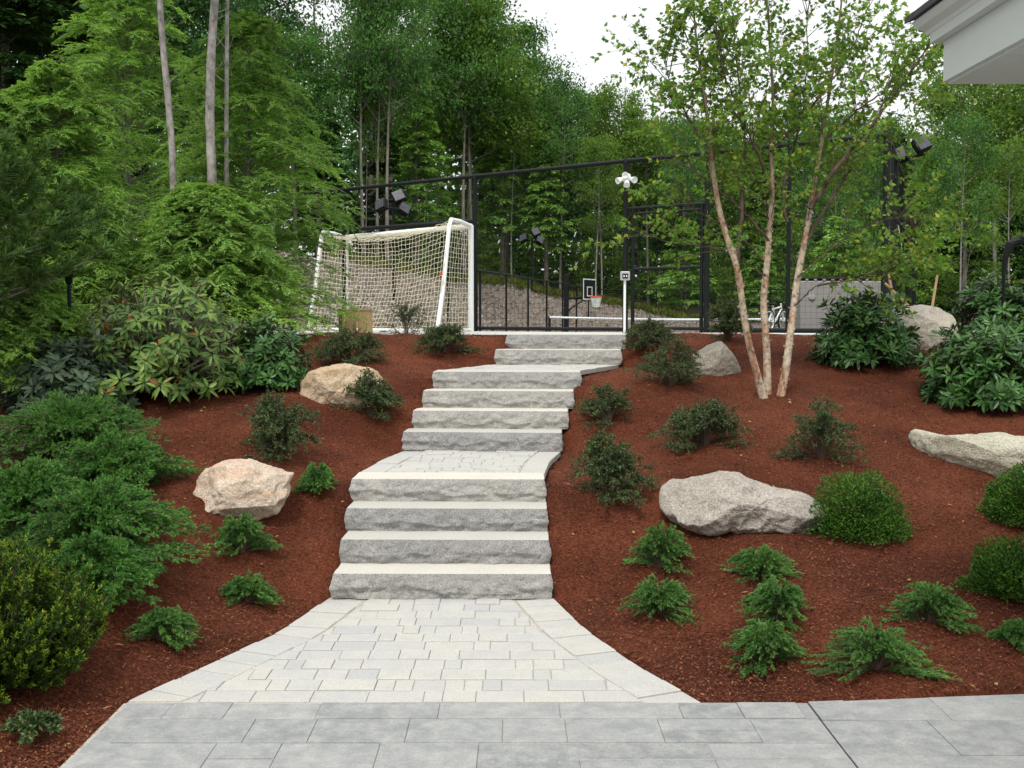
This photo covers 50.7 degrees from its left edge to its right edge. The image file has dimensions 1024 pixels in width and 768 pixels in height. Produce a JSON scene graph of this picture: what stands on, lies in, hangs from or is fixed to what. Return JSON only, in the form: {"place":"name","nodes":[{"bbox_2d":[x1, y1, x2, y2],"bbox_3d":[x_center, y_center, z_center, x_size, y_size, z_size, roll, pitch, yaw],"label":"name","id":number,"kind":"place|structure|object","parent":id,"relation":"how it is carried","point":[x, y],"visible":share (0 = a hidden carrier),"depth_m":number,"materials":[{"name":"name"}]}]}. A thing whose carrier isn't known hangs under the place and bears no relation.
{"place":"outdoors","nodes":[
{"label":"outdoors","id":0,"kind":"place"},
{"bbox_2d":[128,598,700,706],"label":"walk paving","id":1,"kind":"structure","parent":0,"point":[512,637],"depth_m":6.12,"materials":[{"name":"grey stone"}]},
{"bbox_2d":[78,249,784,332],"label":"gravel bank ground","id":2,"kind":"structure","parent":0,"point":[536,299],"depth_m":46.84,"materials":[{"name":"grey gravel"}]},
{"bbox_2d":[14,0,244,307],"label":"hemlock tree","id":3,"kind":"object","parent":2,"relation":"on","point":[127,41],"visible":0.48,"depth_m":16.45,"materials":[{"name":"green plant"}]},
{"bbox_2d":[325,251,784,323],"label":"bank weeds","id":4,"kind":"object","parent":2,"relation":"on","point":[614,301],"visible":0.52,"depth_m":49.53,"materials":[{"name":"green plant"}]},
{"bbox_2d":[60,597,855,767],"bbox_3d":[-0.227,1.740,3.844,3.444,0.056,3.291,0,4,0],"label":"patio paving","id":5,"kind":"structure","parent":0,"point":[453,735],"depth_m":5.04,"materials":[{"name":"grey stone"}]},
{"bbox_2d":[0,325,1023,767],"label":"mulch ground","id":6,"kind":"structure","parent":0,"point":[304,521],"depth_m":7.84,"materials":[{"name":"brown wood"}]},
{"bbox_2d":[0,454,88,538],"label":"spreading juniper","id":7,"kind":"object","parent":6,"relation":"on","point":[28,484],"visible":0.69,"depth_m":7.01,"materials":[{"name":"green plant"}]},
{"bbox_2d":[0,241,98,393],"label":"hemlock tree","id":8,"kind":"object","parent":6,"relation":"on","point":[24,325],"visible":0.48,"depth_m":9.85,"materials":[{"name":"green plant"}]},
{"bbox_2d":[0,535,116,705],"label":"yew","id":9,"kind":"object","parent":6,"relation":"on","point":[46,634],"visible":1,"depth_m":5.38,"materials":[{"name":"green plant"}]},
{"bbox_2d":[0,123,126,303],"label":"pine tree","id":10,"kind":"object","parent":6,"relation":"on","point":[38,224],"visible":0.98,"depth_m":9.45,"materials":[{"name":"green plant"}]},
{"bbox_2d":[0,324,141,414],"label":"rhododendron","id":11,"kind":"object","parent":6,"relation":"on","point":[50,374],"visible":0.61,"depth_m":9.60,"materials":[{"name":"green plant"}]},
{"bbox_2d":[1,58,167,324],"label":"hemlock tree","id":12,"kind":"object","parent":6,"relation":"on","point":[71,137],"visible":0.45,"depth_m":12.84,"materials":[{"name":"green plant"}]},
{"bbox_2d":[0,387,172,466],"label":"spreading juniper","id":13,"kind":"object","parent":6,"relation":"on","point":[54,426],"visible":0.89,"depth_m":8.49,"materials":[{"name":"green plant"}]},
{"bbox_2d":[43,528,169,614],"bbox_3d":[-2.554,1.073,6.434,1.103,0.413,0.922,0,4,0],"label":"spreading juniper","id":14,"kind":"object","parent":6,"relation":"on","point":[118,563],"visible":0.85,"depth_m":6.36,"materials":[{"name":"green plant"}]},
{"bbox_2d":[0,473,225,564],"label":"spreading juniper","id":15,"kind":"object","parent":6,"relation":"on","point":[126,511],"visible":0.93,"depth_m":6.81,"materials":[{"name":"green plant"}]},
{"bbox_2d":[17,0,221,280],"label":"bare trunk tree","id":16,"kind":"object","parent":6,"relation":"on","point":[164,50],"visible":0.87,"depth_m":13.09,"materials":[{"name":"grey plant"}]},
{"bbox_2d":[48,427,207,491],"bbox_3d":[-2.970,0.565,8.053,1.161,0.530,1.602,1,4,19],"label":"spreading juniper","id":17,"kind":"object","parent":6,"relation":"on","point":[134,461],"visible":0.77,"depth_m":7.86,"materials":[{"name":"green plant"}]},
{"bbox_2d":[52,269,258,403],"bbox_3d":[-3.501,-0.496,10.694,2.234,1.304,2.241,2,4,33],"label":"rhododendron","id":18,"kind":"object","parent":6,"relation":"on","point":[161,351],"visible":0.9,"depth_m":10.16,"materials":[{"name":"green plant"}]},
{"bbox_2d":[123,605,202,651],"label":"juniper","id":19,"kind":"object","parent":6,"relation":"on","point":[164,625],"visible":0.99,"depth_m":6.23,"materials":[{"name":"green plant"}]},
{"bbox_2d":[110,0,290,331],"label":"bare trunk tree","id":20,"kind":"object","parent":6,"relation":"on","point":[210,113],"visible":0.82,"depth_m":13.27,"materials":[{"name":"grey plant"}]},
{"bbox_2d":[79,181,335,336],"bbox_3d":[-3.652,-1.475,13.155,2.934,1.961,2.913,2,4,23],"label":"hemlock tree","id":21,"kind":"object","parent":6,"relation":"on","point":[201,207],"visible":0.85,"depth_m":12.84,"materials":[{"name":"green plant"}]},
{"bbox_2d":[193,459,293,520],"bbox_3d":[-1.997,0.817,8.049,0.747,0.525,0.595,0,4,0],"label":"boulder","id":22,"kind":"object","parent":6,"relation":"on","point":[256,489],"visible":0.84,"depth_m":7.85,"materials":[{"name":"beige stone"}]},
{"bbox_2d":[208,511,282,556],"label":"juniper","id":23,"kind":"object","parent":6,"relation":"on","point":[243,534],"visible":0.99,"depth_m":7.53,"materials":[{"name":"green plant"}]},
{"bbox_2d":[122,10,369,331],"bbox_3d":[-3.538,-2.770,14.564,3.281,4.316,3.865,0,4,0],"label":"hemlock tree","id":24,"kind":"object","parent":6,"relation":"on","point":[247,93],"visible":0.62,"depth_m":14.20,"materials":[{"name":"green plant"}]},
{"bbox_2d":[215,312,314,393],"bbox_3d":[-2.498,-0.323,10.961,1.067,0.813,1.143,0,4,0],"label":"rhododendron","id":25,"kind":"object","parent":6,"relation":"on","point":[272,364],"visible":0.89,"depth_m":10.76,"materials":[{"name":"green plant"}]},
{"bbox_2d":[237,388,323,464],"bbox_3d":[-1.974,0.341,9.171,0.725,0.637,0.945,-2,4,-23],"label":"cotoneaster","id":26,"kind":"object","parent":6,"relation":"on","point":[274,422],"visible":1,"depth_m":9.01,"materials":[{"name":"green plant"}]},
{"bbox_2d":[299,363,382,408],"bbox_3d":[-1.713,0.040,10.766,0.846,0.497,0.570,0,4,0],"label":"boulder","id":27,"kind":"object","parent":6,"relation":"on","point":[323,385],"visible":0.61,"depth_m":10.56,"materials":[{"name":"beige stone"}]},
{"bbox_2d":[305,322,390,365],"bbox_3d":[-1.744,-0.398,11.877,0.998,0.576,0.954,-3,4,-38],"label":"cotoneaster","id":28,"kind":"object","parent":6,"relation":"on","point":[333,348],"visible":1,"depth_m":11.81,"materials":[{"name":"green plant"}]},
{"bbox_2d":[329,367,405,420],"bbox_3d":[-1.377,0.106,10.593,0.787,0.563,0.627,2,4,34],"label":"cotoneaster","id":29,"kind":"object","parent":6,"relation":"on","point":[372,396],"visible":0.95,"depth_m":10.47,"materials":[{"name":"green plant"}]},
{"bbox_2d":[329,563,552,599],"bbox_3d":[-0.487,1.389,7.726,1.558,0.176,0.509,0,4,1],"label":"granite step","id":30,"kind":"object","parent":6,"relation":"on","point":[470,581],"visible":0.96,"depth_m":7.50,"materials":[{"name":"grey stone"}]},
{"bbox_2d":[339,530,550,564],"bbox_3d":[-0.480,1.195,8.025,1.537,0.176,0.508,0,4,1],"label":"granite step","id":31,"kind":"object","parent":30,"relation":"on","point":[458,547],"visible":0.98,"depth_m":7.80,"materials":[{"name":"grey stone"}]},
{"bbox_2d":[344,501,548,531],"bbox_3d":[-0.488,1.004,8.322,1.545,0.176,0.512,0,4,1],"label":"granite step","id":32,"kind":"object","parent":31,"relation":"on","point":[437,516],"visible":0.97,"depth_m":8.10,"materials":[{"name":"grey stone"}]},
{"bbox_2d":[349,472,546,501],"bbox_3d":[-0.495,0.815,8.557,1.541,0.176,0.379,0,4,1],"label":"granite step","id":33,"kind":"object","parent":32,"relation":"on","point":[441,486],"visible":1,"depth_m":8.39,"materials":[{"name":"grey stone"}]},
{"bbox_2d":[361,450,560,477],"bbox_3d":[-0.383,0.693,9.521,1.713,0.057,1.580,0,4,0],"label":"landing","id":34,"kind":"object","parent":6,"relation":"on","point":[496,461],"visible":0.88,"depth_m":9.42,"materials":[{"name":"grey stone"}]},
{"bbox_2d":[401,428,563,450],"bbox_3d":[-0.273,0.528,10.416,1.545,0.176,0.512,0,4,3],"label":"granite step","id":35,"kind":"object","parent":34,"relation":"on","point":[465,439],"visible":0.98,"depth_m":10.20,"materials":[{"name":"grey stone"}]},
{"bbox_2d":[411,407,568,428],"bbox_3d":[-0.201,0.333,10.723,1.538,0.176,0.514,0,4,4],"label":"granite step","id":36,"kind":"object","parent":35,"relation":"on","point":[509,418],"visible":0.98,"depth_m":10.51,"materials":[{"name":"grey stone"}]},
{"bbox_2d":[422,388,574,408],"bbox_3d":[-0.130,0.142,11.033,1.544,0.176,0.513,0,4,4],"label":"granite step","id":37,"kind":"object","parent":36,"relation":"on","point":[489,398],"visible":0.95,"depth_m":10.81,"materials":[{"name":"grey stone"}]},
{"bbox_2d":[432,370,581,388],"bbox_3d":[-0.048,-0.049,11.283,1.561,0.176,0.371,0,4,4],"label":"granite step","id":38,"kind":"object","parent":37,"relation":"on","point":[517,379],"visible":0.96,"depth_m":11.12,"materials":[{"name":"grey stone"}]},
{"bbox_2d":[447,364,618,374],"bbox_3d":[0.277,-0.170,12.268,1.407,0.054,2.252,1,4,20],"label":"landing","id":39,"kind":"object","parent":6,"relation":"on","point":[587,368],"visible":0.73,"depth_m":12.14,"materials":[{"name":"grey stone"}]},
{"bbox_2d":[494,349,621,364],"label":"granite step","id":40,"kind":"object","parent":39,"relation":"on","point":[563,356],"visible":0.99,"depth_m":12.95,"materials":[{"name":"grey stone"}]},
{"bbox_2d":[505,334,625,348],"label":"granite step","id":41,"kind":"object","parent":6,"relation":"on","point":[568,341],"visible":0.94,"depth_m":13.25,"materials":[{"name":"grey stone"}]},
{"bbox_2d":[546,429,661,510],"bbox_3d":[0.731,0.640,8.359,0.959,0.596,0.830,0,4,0],"label":"cotoneaster","id":42,"kind":"object","parent":6,"relation":"on","point":[604,458],"visible":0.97,"depth_m":8.30,"materials":[{"name":"green plant"}]},
{"bbox_2d":[622,521,695,573],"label":"juniper","id":43,"kind":"object","parent":6,"relation":"on","point":[660,544],"visible":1,"depth_m":7.51,"materials":[{"name":"green plant"}]},
{"bbox_2d":[617,573,701,627],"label":"juniper","id":44,"kind":"object","parent":6,"relation":"on","point":[649,598],"visible":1,"depth_m":6.88,"materials":[{"name":"green plant"}]},
{"bbox_2d":[622,335,704,385],"bbox_3d":[1.591,-0.195,11.321,0.903,0.660,1.031,0,4,0],"label":"cotoneaster","id":45,"kind":"object","parent":6,"relation":"on","point":[682,364],"visible":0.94,"depth_m":11.24,"materials":[{"name":"green plant"}]},
{"bbox_2d":[647,397,756,454],"bbox_3d":[1.662,0.369,9.616,1.009,0.532,0.813,-2,4,-23],"label":"cotoneaster","id":46,"kind":"object","parent":6,"relation":"on","point":[697,421],"visible":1,"depth_m":9.51,"materials":[{"name":"green plant"}]},
{"bbox_2d":[659,471,828,535],"bbox_3d":[1.722,0.889,8.032,1.249,0.478,0.689,0,4,0],"label":"boulder","id":47,"kind":"object","parent":6,"relation":"on","point":[718,503],"visible":0.96,"depth_m":7.79,"materials":[{"name":"grey stone"}]},
{"bbox_2d":[720,544,802,582],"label":"juniper","id":48,"kind":"object","parent":6,"relation":"on","point":[759,563],"visible":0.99,"depth_m":7.06,"materials":[{"name":"green plant"}]},
{"bbox_2d":[721,618,812,677],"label":"juniper","id":49,"kind":"object","parent":6,"relation":"on","point":[765,644],"visible":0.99,"depth_m":6.01,"materials":[{"name":"green plant"}]},
{"bbox_2d":[736,576,813,631],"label":"juniper","id":50,"kind":"object","parent":6,"relation":"on","point":[775,604],"visible":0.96,"depth_m":6.45,"materials":[{"name":"green plant"}]},
{"bbox_2d":[568,0,998,398],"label":"river birch tree","id":51,"kind":"object","parent":6,"relation":"on","point":[792,103],"visible":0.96,"depth_m":11.02,"materials":[{"name":"green plant"}]},
{"bbox_2d":[764,391,869,466],"bbox_3d":[2.645,0.382,9.327,0.907,0.647,0.675,1,4,22],"label":"cotoneaster","id":52,"kind":"object","parent":6,"relation":"on","point":[820,426],"visible":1,"depth_m":9.22,"materials":[{"name":"green plant"}]},
{"bbox_2d":[803,465,918,544],"bbox_3d":[2.535,0.842,7.782,0.770,0.536,0.724,-3,5,-41],"label":"azalea","id":53,"kind":"object","parent":6,"relation":"on","point":[857,511],"visible":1,"depth_m":7.64,"materials":[{"name":"green plant"}]},
{"bbox_2d":[805,285,927,370],"bbox_3d":[4.068,-0.642,12.389,1.318,0.977,1.330,3,5,39],"label":"rhododendron","id":54,"kind":"object","parent":6,"relation":"on","point":[851,344],"visible":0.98,"depth_m":12.11,"materials":[{"name":"green plant"}]},
{"bbox_2d":[801,615,962,681],"bbox_3d":[1.962,1.406,5.871,0.802,0.304,0.597,0,4,0],"label":"juniper","id":55,"kind":"object","parent":6,"relation":"on","point":[877,649],"visible":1,"depth_m":5.80,"materials":[{"name":"green plant"}]},
{"bbox_2d":[881,304,957,349],"bbox_3d":[4.991,-0.621,13.355,0.900,0.720,0.844,0,4,0],"label":"boulder","id":56,"kind":"object","parent":6,"relation":"on","point":[927,319],"visible":0.34,"depth_m":13.04,"materials":[{"name":"stone"}]},
{"bbox_2d":[880,581,983,633],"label":"juniper","id":57,"kind":"object","parent":6,"relation":"on","point":[930,602],"visible":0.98,"depth_m":6.34,"materials":[{"name":"green plant"}]},
{"bbox_2d":[907,320,1023,412],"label":"rhododendron","id":58,"kind":"object","parent":6,"relation":"on","point":[990,370],"visible":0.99,"depth_m":10.64,"materials":[{"name":"green plant"}]},
{"bbox_2d":[908,429,1023,477],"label":"boulder","id":59,"kind":"object","parent":6,"relation":"on","point":[992,453],"visible":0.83,"depth_m":8.99,"materials":[{"name":"stone"}]},
{"bbox_2d":[947,268,1023,341],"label":"rhododendron","id":60,"kind":"object","parent":6,"relation":"on","point":[986,308],"visible":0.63,"depth_m":13.39,"materials":[{"name":"green plant"}]},
{"bbox_2d":[953,533,1023,602],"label":"azalea","id":61,"kind":"object","parent":6,"relation":"on","point":[1001,573],"visible":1,"depth_m":6.75,"materials":[{"name":"green plant"}]},
{"bbox_2d":[976,460,1023,526],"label":"azalea","id":62,"kind":"object","parent":6,"relation":"on","point":[1006,499],"visible":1,"depth_m":7.85,"materials":[{"name":"green plant"}]},
{"bbox_2d":[11,0,1022,279],"label":"sky","id":63,"kind":"structure","parent":0,"point":[579,23],"materials":[{"name":"white"}]},
{"bbox_2d":[76,251,975,326],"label":"forest ground","id":64,"kind":"structure","parent":0,"point":[690,310],"depth_m":64.33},
{"bbox_2d":[0,0,147,251],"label":"conifer tree","id":65,"kind":"object","parent":64,"relation":"on","point":[13,33],"visible":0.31,"depth_m":26.09,"materials":[{"name":"green plant"}]},
{"bbox_2d":[0,0,186,290],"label":"conifer tree","id":66,"kind":"object","parent":64,"relation":"on","point":[82,37],"visible":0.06,"depth_m":29.45,"materials":[{"name":"green plant"}]},
{"bbox_2d":[93,0,294,182],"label":"leafy tree","id":67,"kind":"object","parent":64,"relation":"on","point":[201,7],"visible":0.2,"depth_m":34.41,"materials":[{"name":"green plant"}]},
{"bbox_2d":[174,0,355,198],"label":"leafy tree","id":68,"kind":"object","parent":64,"relation":"on","point":[292,18],"visible":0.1,"depth_m":42.82,"materials":[{"name":"green plant"}]},
{"bbox_2d":[218,20,360,256],"bbox_3d":[-8.149,-8.896,39.593,5.288,8.692,4.975,1,4,13],"label":"leafy tree","id":69,"kind":"object","parent":64,"relation":"on","point":[298,46],"visible":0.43,"depth_m":39.16,"materials":[{"name":"green plant"}]},
{"bbox_2d":[287,86,359,259],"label":"conifer tree","id":70,"kind":"object","parent":64,"relation":"on","point":[337,127],"visible":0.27,"depth_m":41.38,"materials":[{"name":"green plant"}]},
{"bbox_2d":[297,0,418,254],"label":"leafy tree","id":71,"kind":"object","parent":64,"relation":"on","point":[332,60],"visible":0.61,"depth_m":40.79,"materials":[{"name":"green plant"}]},
{"bbox_2d":[326,0,434,257],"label":"leafy tree","id":72,"kind":"object","parent":64,"relation":"on","point":[398,96],"visible":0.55,"depth_m":41.66,"materials":[{"name":"green plant"}]},
{"bbox_2d":[349,114,419,259],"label":"conifer tree","id":73,"kind":"object","parent":64,"relation":"on","point":[371,168],"visible":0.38,"depth_m":44.40,"materials":[{"name":"green plant"}]},
{"bbox_2d":[325,0,454,259],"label":"leafy tree","id":74,"kind":"object","parent":64,"relation":"on","point":[411,49],"visible":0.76,"depth_m":41.28,"materials":[{"name":"green plant"}]},
{"bbox_2d":[384,54,459,266],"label":"conifer tree","id":75,"kind":"object","parent":64,"relation":"on","point":[412,162],"visible":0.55,"depth_m":49.22,"materials":[{"name":"green plant"}]},
{"bbox_2d":[339,0,546,268],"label":"leafy tree","id":76,"kind":"object","parent":64,"relation":"on","point":[466,163],"visible":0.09,"depth_m":53.87,"materials":[{"name":"green plant"}]},
{"bbox_2d":[429,14,511,223],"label":"leafy tree","id":77,"kind":"object","parent":64,"relation":"on","point":[475,120],"visible":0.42,"depth_m":51.45,"materials":[{"name":"green plant"}]},
{"bbox_2d":[414,0,528,272],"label":"leafy tree","id":78,"kind":"object","parent":64,"relation":"on","point":[463,75],"visible":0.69,"depth_m":50.49,"materials":[{"name":"green plant"}]},
{"bbox_2d":[391,0,560,272],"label":"leafy tree","id":79,"kind":"object","parent":64,"relation":"on","point":[478,136],"visible":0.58,"depth_m":52.04,"materials":[{"name":"green plant"}]},
{"bbox_2d":[472,76,533,276],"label":"conifer tree","id":80,"kind":"object","parent":64,"relation":"on","point":[491,168],"visible":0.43,"depth_m":54.27,"materials":[{"name":"green plant"}]},
{"bbox_2d":[13,26,1023,308],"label":"deep forest foliage","id":81,"kind":"object","parent":64,"relation":"on","point":[351,164],"visible":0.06,"depth_m":68.98,"materials":[{"name":"green plant"}]},
{"bbox_2d":[467,11,585,272],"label":"leafy tree","id":82,"kind":"object","parent":64,"relation":"on","point":[539,39],"visible":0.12,"depth_m":58.25,"materials":[{"name":"green plant"}]},
{"bbox_2d":[517,114,574,284],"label":"conifer tree","id":83,"kind":"object","parent":64,"relation":"on","point":[541,186],"visible":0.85,"depth_m":53.22,"materials":[{"name":"green plant"}]},
{"bbox_2d":[512,69,608,289],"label":"leafy tree","id":84,"kind":"object","parent":64,"relation":"on","point":[562,85],"visible":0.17,"depth_m":60.42,"materials":[{"name":"green plant"}]},
{"bbox_2d":[525,82,605,289],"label":"leafy tree","id":85,"kind":"object","parent":64,"relation":"on","point":[572,106],"visible":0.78,"depth_m":52.94,"materials":[{"name":"green plant"}]},
{"bbox_2d":[569,136,624,278],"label":"white birch tree","id":86,"kind":"object","parent":64,"relation":"on","point":[594,148],"visible":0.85,"depth_m":51.14,"materials":[{"name":"green plant"}]},
{"bbox_2d":[567,72,667,297],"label":"leafy tree","id":87,"kind":"object","parent":64,"relation":"on","point":[609,99],"visible":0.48,"depth_m":56.51,"materials":[{"name":"green plant"}]},
{"bbox_2d":[596,114,686,305],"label":"leafy tree","id":88,"kind":"object","parent":64,"relation":"on","point":[645,149],"visible":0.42,"depth_m":55.02,"materials":[{"name":"green plant"}]},
{"bbox_2d":[644,220,718,310],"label":"sapling tree","id":89,"kind":"object","parent":64,"relation":"on","point":[691,281],"visible":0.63,"depth_m":52.00,"materials":[{"name":"green plant"}]},
{"bbox_2d":[648,115,724,310],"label":"leafy tree","id":90,"kind":"object","parent":64,"relation":"on","point":[687,174],"visible":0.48,"depth_m":52.13,"materials":[{"name":"green plant"}]},
{"bbox_2d":[691,110,783,302],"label":"leafy tree","id":91,"kind":"object","parent":64,"relation":"on","point":[733,197],"visible":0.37,"depth_m":56.81,"materials":[{"name":"green plant"}]},
{"bbox_2d":[898,66,1023,321],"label":"leafy tree","id":92,"kind":"object","parent":64,"relation":"on","point":[939,108],"visible":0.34,"depth_m":31.35,"materials":[{"name":"green plant"}]},
{"bbox_2d":[917,106,1010,324],"bbox_3d":[10.659,-3.828,25.977,1.975,5.668,1.982,-3,5,-43],"label":"leafy tree","id":93,"kind":"object","parent":64,"relation":"on","point":[954,171],"visible":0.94,"depth_m":25.74,"materials":[{"name":"green plant"}]},
{"bbox_2d":[916,222,1023,307],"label":"sapling tree","id":94,"kind":"object","parent":64,"relation":"on","point":[939,298],"visible":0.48,"depth_m":35.71,"materials":[{"name":"green plant"}]},
{"bbox_2d":[961,84,1023,226],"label":"leafy tree","id":95,"kind":"object","parent":64,"relation":"on","point":[1011,121],"visible":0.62,"depth_m":29.53,"materials":[{"name":"green plant"}]},
{"bbox_2d":[978,135,1023,284],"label":"white birch tree","id":96,"kind":"object","parent":64,"relation":"on","point":[1016,163],"visible":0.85,"depth_m":26.89,"materials":[{"name":"green plant"}]},
{"bbox_2d":[245,331,827,334],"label":"court apron ground","id":97,"kind":"structure","parent":0,"point":[477,332],"depth_m":16.32,"materials":[{"name":"concrete"}]},
{"bbox_2d":[307,217,473,331],"bbox_3d":[-2.587,-2.172,22.345,1.592,2.216,5.012,-3,5,-45],"label":"soccer goal","id":98,"kind":"object","parent":97,"relation":"on","point":[449,227],"visible":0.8,"depth_m":21.59,"materials":[{"name":"white paint"}]},
{"bbox_2d":[255,131,891,332],"bbox_3d":[-0.233,-2.345,21.614,15.424,3.800,0.132,3,4,37],"label":"sport fence","id":99,"kind":"object","parent":97,"relation":"on","point":[704,268],"visible":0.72,"depth_m":19.77,"materials":[{"name":"black metal"}]},
{"bbox_2d":[791,277,880,335],"bbox_3d":[6.254,-1.467,20.847,1.598,1.162,0.665,0,4,0],"label":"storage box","id":100,"kind":"object","parent":97,"relation":"on","point":[814,298],"visible":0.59,"depth_m":20.54,"materials":[{"name":"grey plastic"}]},
{"bbox_2d":[808,694,1023,767],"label":"patio concrete","id":101,"kind":"object","parent":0,"point":[984,731],"visible":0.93,"depth_m":5.11,"materials":[{"name":"grey concrete"}]},
{"bbox_2d":[904,0,1023,83],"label":"porch","id":102,"kind":"object","parent":101,"relation":"on","point":[982,41],"visible":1,"depth_m":5.08,"materials":[{"name":"white paint"}]},
{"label":"court ground","id":103,"kind":"structure","parent":0,"visible":0},
{"bbox_2d":[801,211,877,276],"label":"sapling tree","id":104,"kind":"object","parent":103,"relation":"on","point":[831,254],"visible":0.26,"depth_m":35.59,"materials":[{"name":"green plant"}]},
{"bbox_2d":[833,109,922,276],"bbox_3d":[11.496,-4.347,33.928,2.869,8.204,2.859,-3,4,-37],"label":"leafy tree","id":105,"kind":"object","parent":103,"relation":"on","point":[879,187],"visible":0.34,"depth_m":33.44,"materials":[{"name":"green plant"}]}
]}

